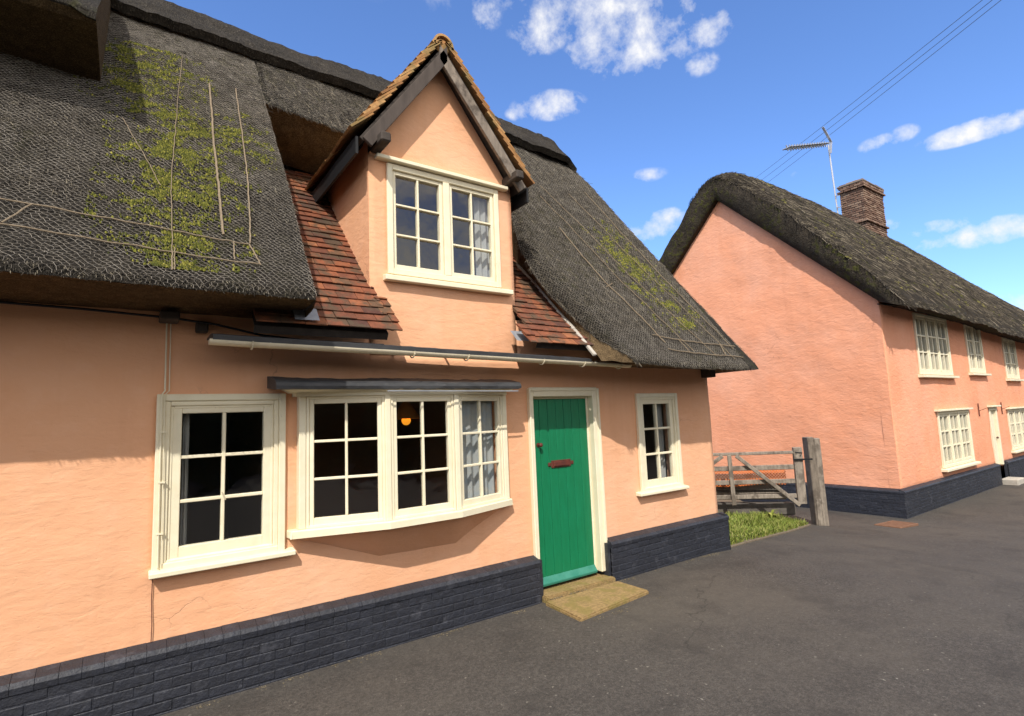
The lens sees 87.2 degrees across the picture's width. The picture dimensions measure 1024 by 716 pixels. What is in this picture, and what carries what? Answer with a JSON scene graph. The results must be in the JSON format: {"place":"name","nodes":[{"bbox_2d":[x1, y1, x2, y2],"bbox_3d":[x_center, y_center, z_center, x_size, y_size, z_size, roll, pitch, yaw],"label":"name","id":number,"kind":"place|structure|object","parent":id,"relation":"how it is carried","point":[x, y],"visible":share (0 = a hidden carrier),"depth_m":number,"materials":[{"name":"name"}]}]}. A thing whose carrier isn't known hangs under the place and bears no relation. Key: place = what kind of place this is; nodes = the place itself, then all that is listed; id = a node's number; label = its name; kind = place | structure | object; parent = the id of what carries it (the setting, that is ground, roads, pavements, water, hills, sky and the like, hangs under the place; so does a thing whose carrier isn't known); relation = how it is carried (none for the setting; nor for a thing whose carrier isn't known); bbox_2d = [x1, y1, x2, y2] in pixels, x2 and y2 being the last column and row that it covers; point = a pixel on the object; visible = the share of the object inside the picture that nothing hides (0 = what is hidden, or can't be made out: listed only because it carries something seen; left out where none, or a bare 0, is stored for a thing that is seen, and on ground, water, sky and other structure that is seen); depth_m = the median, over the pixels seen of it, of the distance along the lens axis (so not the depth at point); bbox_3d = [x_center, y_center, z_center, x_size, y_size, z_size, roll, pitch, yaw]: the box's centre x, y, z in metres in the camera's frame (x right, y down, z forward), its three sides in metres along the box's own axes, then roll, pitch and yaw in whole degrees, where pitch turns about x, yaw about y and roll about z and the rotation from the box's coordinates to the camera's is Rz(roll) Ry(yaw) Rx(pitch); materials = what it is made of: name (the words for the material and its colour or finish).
{"place":"outdoors","nodes":[
{"label":"outdoors","id":0,"kind":"place"},
{"bbox_2d":[160,470,1023,715],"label":"road","id":1,"kind":"structure","parent":0,"point":[848,614],"depth_m":4.29,"materials":[{"name":"grey asphalt"}]},
{"bbox_2d":[0,0,758,715],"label":"thatched cottage","id":2,"kind":"structure","parent":1,"relation":"on","point":[252,254],"depth_m":4.57,"materials":[{"name":"pink paint"}]},
{"bbox_2d":[180,413,189,544],"bbox_3d":[-2.422,0.906,3.981,0.040,1.090,0.027,2,-8,-35],"label":"curtain","id":3,"kind":"object","parent":2,"relation":"hanging from","point":[184,491],"visible":0.81,"depth_m":3.98,"materials":[{"name":"grey fabric"}]},
{"bbox_2d":[148,393,295,579],"bbox_3d":[-2.129,0.897,4.026,0.950,1.257,0.145,2,-8,-35],"label":"window","id":4,"kind":"structure","parent":2,"relation":"in","point":[177,559],"depth_m":3.98,"materials":[{"name":"beige paint"}]},
{"bbox_2d":[282,389,512,555],"bbox_3d":[-0.844,0.998,4.763,2.245,1.475,0.335,2,-8,-35],"label":"bay window","id":5,"kind":"structure","parent":2,"relation":"in","point":[391,529],"depth_m":4.56,"materials":[{"name":"beige paint"}]},
{"bbox_2d":[397,402,419,424],"bbox_3d":[-1.124,0.448,5.688,0.300,0.523,0.300,2,-8,-35],"label":"pendant lamp","id":6,"kind":"object","parent":2,"relation":"hanging from","point":[406,412],"visible":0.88,"depth_m":5.60,"materials":[{"name":"orange"}]},
{"bbox_2d":[374,153,513,295],"bbox_3d":[-0.652,-1.280,5.389,1.495,1.193,0.135,2,-8,-35],"label":"window","id":7,"kind":"structure","parent":2,"relation":"in","point":[445,182],"depth_m":5.36,"materials":[{"name":"beige paint"}]},
{"bbox_2d":[462,401,494,498],"bbox_3d":[-0.356,0.930,5.251,0.044,1.060,0.515,-8,-8,41],"label":"curtain","id":8,"kind":"object","parent":2,"relation":"hanging from","point":[470,453],"visible":0.59,"depth_m":5.27,"materials":[{"name":"white fabric"}]},
{"bbox_2d":[473,200,489,277],"bbox_3d":[-0.318,-1.226,5.758,0.190,0.950,0.046,2,-8,-35],"label":"curtain","id":9,"kind":"object","parent":2,"relation":"hanging from","point":[481,237],"visible":0.72,"depth_m":5.76,"materials":[{"name":"grey fabric"}]},
{"bbox_2d":[533,399,597,586],"bbox_3d":[0.577,1.434,5.952,0.817,1.960,0.108,2,-8,-35],"label":"door","id":10,"kind":"structure","parent":2,"relation":"in","point":[560,427],"depth_m":5.96,"materials":[{"name":"green paint"}]},
{"bbox_2d":[656,404,665,477],"bbox_3d":[1.957,1.105,7.100,0.140,1.100,0.041,2,-8,-35],"label":"curtain","id":11,"kind":"object","parent":2,"relation":"hanging from","point":[661,444],"visible":0.53,"depth_m":7.11,"materials":[{"name":"grey fabric"}]},
{"bbox_2d":[634,393,688,496],"bbox_3d":[1.868,1.073,6.851,0.925,1.245,0.145,2,-8,-35],"label":"window","id":12,"kind":"structure","parent":2,"relation":"in","point":[659,485],"depth_m":6.88,"materials":[{"name":"beige paint"}]},
{"bbox_2d":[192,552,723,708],"bbox_3d":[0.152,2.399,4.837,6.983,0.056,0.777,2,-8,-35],"label":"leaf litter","id":13,"kind":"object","parent":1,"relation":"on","point":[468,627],"visible":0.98,"depth_m":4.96,"materials":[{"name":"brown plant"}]},
{"bbox_2d":[546,581,648,621],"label":"paving slab","id":14,"kind":"structure","parent":1,"relation":"on","point":[586,604],"depth_m":5.36,"materials":[{"name":"stone"}]},
{"bbox_2d":[731,524,810,547],"bbox_3d":[4.270,2.867,8.705,0.091,0.349,3.761,-8,-9,43],"label":"verge edging","id":15,"kind":"object","parent":1,"relation":"on","point":[764,537],"visible":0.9,"depth_m":8.37,"materials":[{"name":"concrete"}]},
{"bbox_2d":[802,437,828,525],"bbox_3d":[5.790,2.402,10.236,0.258,1.783,0.217,-2,-6,0],"label":"gate post","id":16,"kind":"object","parent":1,"relation":"on","point":[816,487],"visible":0.88,"depth_m":10.18,"materials":[{"name":"grey wood"}]},
{"bbox_2d":[659,171,1023,518],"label":"thatched cottage","id":17,"kind":"structure","parent":1,"relation":"on","point":[889,373],"depth_m":13.39,"materials":[{"name":"paint"}]},
{"bbox_2d":[782,127,841,213],"bbox_3d":[10.728,-6.842,19.127,3.662,3.310,0.320,2,-8,-35],"label":"tv aerial","id":18,"kind":"object","parent":17,"relation":"attached to","point":[804,146],"visible":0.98,"depth_m":19.77,"materials":[{"name":"silver metal"}]},
{"bbox_2d":[912,312,959,378],"bbox_3d":[10.356,-0.271,13.269,2.440,1.545,0.300,2,-8,-35],"label":"window","id":19,"kind":"structure","parent":17,"relation":"in","point":[938,361],"depth_m":13.26,"materials":[{"name":"beige paint"}]},
{"bbox_2d":[934,408,980,471],"bbox_3d":[11.109,1.997,13.422,2.490,1.455,0.200,2,-8,-35],"label":"window","id":20,"kind":"structure","parent":17,"relation":"in","point":[957,427],"depth_m":13.43,"materials":[{"name":"beige paint"}]},
{"bbox_2d":[963,325,991,375],"bbox_3d":[12.989,-0.244,15.080,1.590,1.485,0.200,2,-8,-35],"label":"window","id":21,"kind":"structure","parent":17,"relation":"in","point":[973,341],"depth_m":15.08,"materials":[{"name":"beige paint"}]},
{"bbox_2d":[991,410,999,463],"bbox_3d":[13.762,2.273,15.329,0.516,1.550,0.110,2,-8,-35],"label":"door","id":22,"kind":"structure","parent":17,"relation":"in","point":[993,424],"depth_m":15.42,"materials":[{"name":"beige paint"}]},
{"bbox_2d":[1001,337,1023,380],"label":"window","id":23,"kind":"structure","parent":17,"relation":"in","point":[1008,346],"depth_m":17.08,"materials":[{"name":"beige paint"}]},
{"bbox_2d":[1006,407,1023,452],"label":"window","id":24,"kind":"structure","parent":17,"relation":"in","point":[1015,415],"depth_m":16.55,"materials":[{"name":"beige paint"}]},
{"bbox_2d":[874,520,917,527],"bbox_3d":[7.360,3.196,10.295,0.720,0.063,0.483,2,-8,-35],"label":"drain grate","id":25,"kind":"object","parent":1,"relation":"on","point":[896,524],"visible":0.87,"depth_m":10.26,"materials":[{"name":"brown metal"}]},
{"bbox_2d":[166,0,1023,309],"label":"sky","id":26,"kind":"structure","parent":0,"point":[649,101],"materials":[{"name":"blue"}]},
{"bbox_2d":[717,500,799,543],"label":"verge soil","id":27,"kind":"structure","parent":0,"point":[742,501],"depth_m":13.33,"materials":[{"name":"brown soil"}]},
{"bbox_2d":[717,501,795,514],"bbox_3d":[3.740,2.959,10.569,3.400,0.270,0.240,-3,-6,7],"label":"timber","id":28,"kind":"object","parent":27,"relation":"on","point":[786,508],"visible":0.4,"depth_m":10.34,"materials":[{"name":"grey wood"}]},
{"bbox_2d":[716,490,785,499],"bbox_3d":[3.642,2.726,10.698,3.400,0.210,0.240,-3,-6,7],"label":"timber","id":29,"kind":"object","parent":28,"relation":"on","point":[744,492],"visible":0.13,"depth_m":10.47,"materials":[{"name":"brown wood"}]},
{"bbox_2d":[716,479,781,490],"bbox_3d":[3.530,2.538,10.688,3.400,0.250,0.240,-3,-6,7],"label":"timber","id":30,"kind":"object","parent":29,"relation":"on","point":[761,487],"visible":0.08,"depth_m":10.43,"materials":[{"name":"brown wood"}]},
{"bbox_2d":[715,474,764,479],"bbox_3d":[3.353,2.433,10.948,3.400,0.150,0.240,-3,-6,7],"label":"timber","id":31,"kind":"object","parent":30,"relation":"on","point":[737,477],"visible":0.03,"depth_m":10.70,"materials":[{"name":"brown wood"}]},
{"bbox_2d":[715,470,785,486],"bbox_3d":[3.591,2.338,10.475,3.318,0.379,0.036,-3,-6,7],"label":"safety netting","id":32,"kind":"object","parent":30,"relation":"attached to","point":[752,472],"visible":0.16,"depth_m":10.35,"materials":[{"name":"orange plastic"}]},
{"bbox_2d":[713,447,812,506],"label":"field gate","id":33,"kind":"structure","parent":27,"relation":"on","point":[797,466],"depth_m":9.88,"materials":[{"name":"grey wood"}]},
{"bbox_2d":[720,509,807,544],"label":"grass","id":34,"kind":"structure","parent":27,"relation":"on","point":[752,525],"depth_m":8.96,"materials":[{"name":"green plant"}]},
{"bbox_2d":[751,510,780,517],"bbox_3d":[4.707,2.917,9.806,0.510,0.230,0.511,-3,-6,7],"label":"weed","id":35,"kind":"object","parent":27,"relation":"on","point":[771,514],"visible":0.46,"depth_m":9.80,"materials":[{"name":"green plant"}]},
{"bbox_2d":[757,0,981,176],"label":"overhead cable","id":36,"kind":"object","parent":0,"point":[883,78],"visible":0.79,"depth_m":21.45,"materials":[{"name":"grey plastic"}]},
{"bbox_2d":[762,0,991,179],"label":"overhead cable","id":37,"kind":"object","parent":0,"point":[891,79],"visible":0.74,"depth_m":21.32,"materials":[{"name":"grey plastic"}]},
{"bbox_2d":[767,0,1000,182],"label":"overhead cable","id":38,"kind":"object","parent":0,"point":[898,81],"visible":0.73,"depth_m":21.50,"materials":[{"name":"grey plastic"}]}
]}

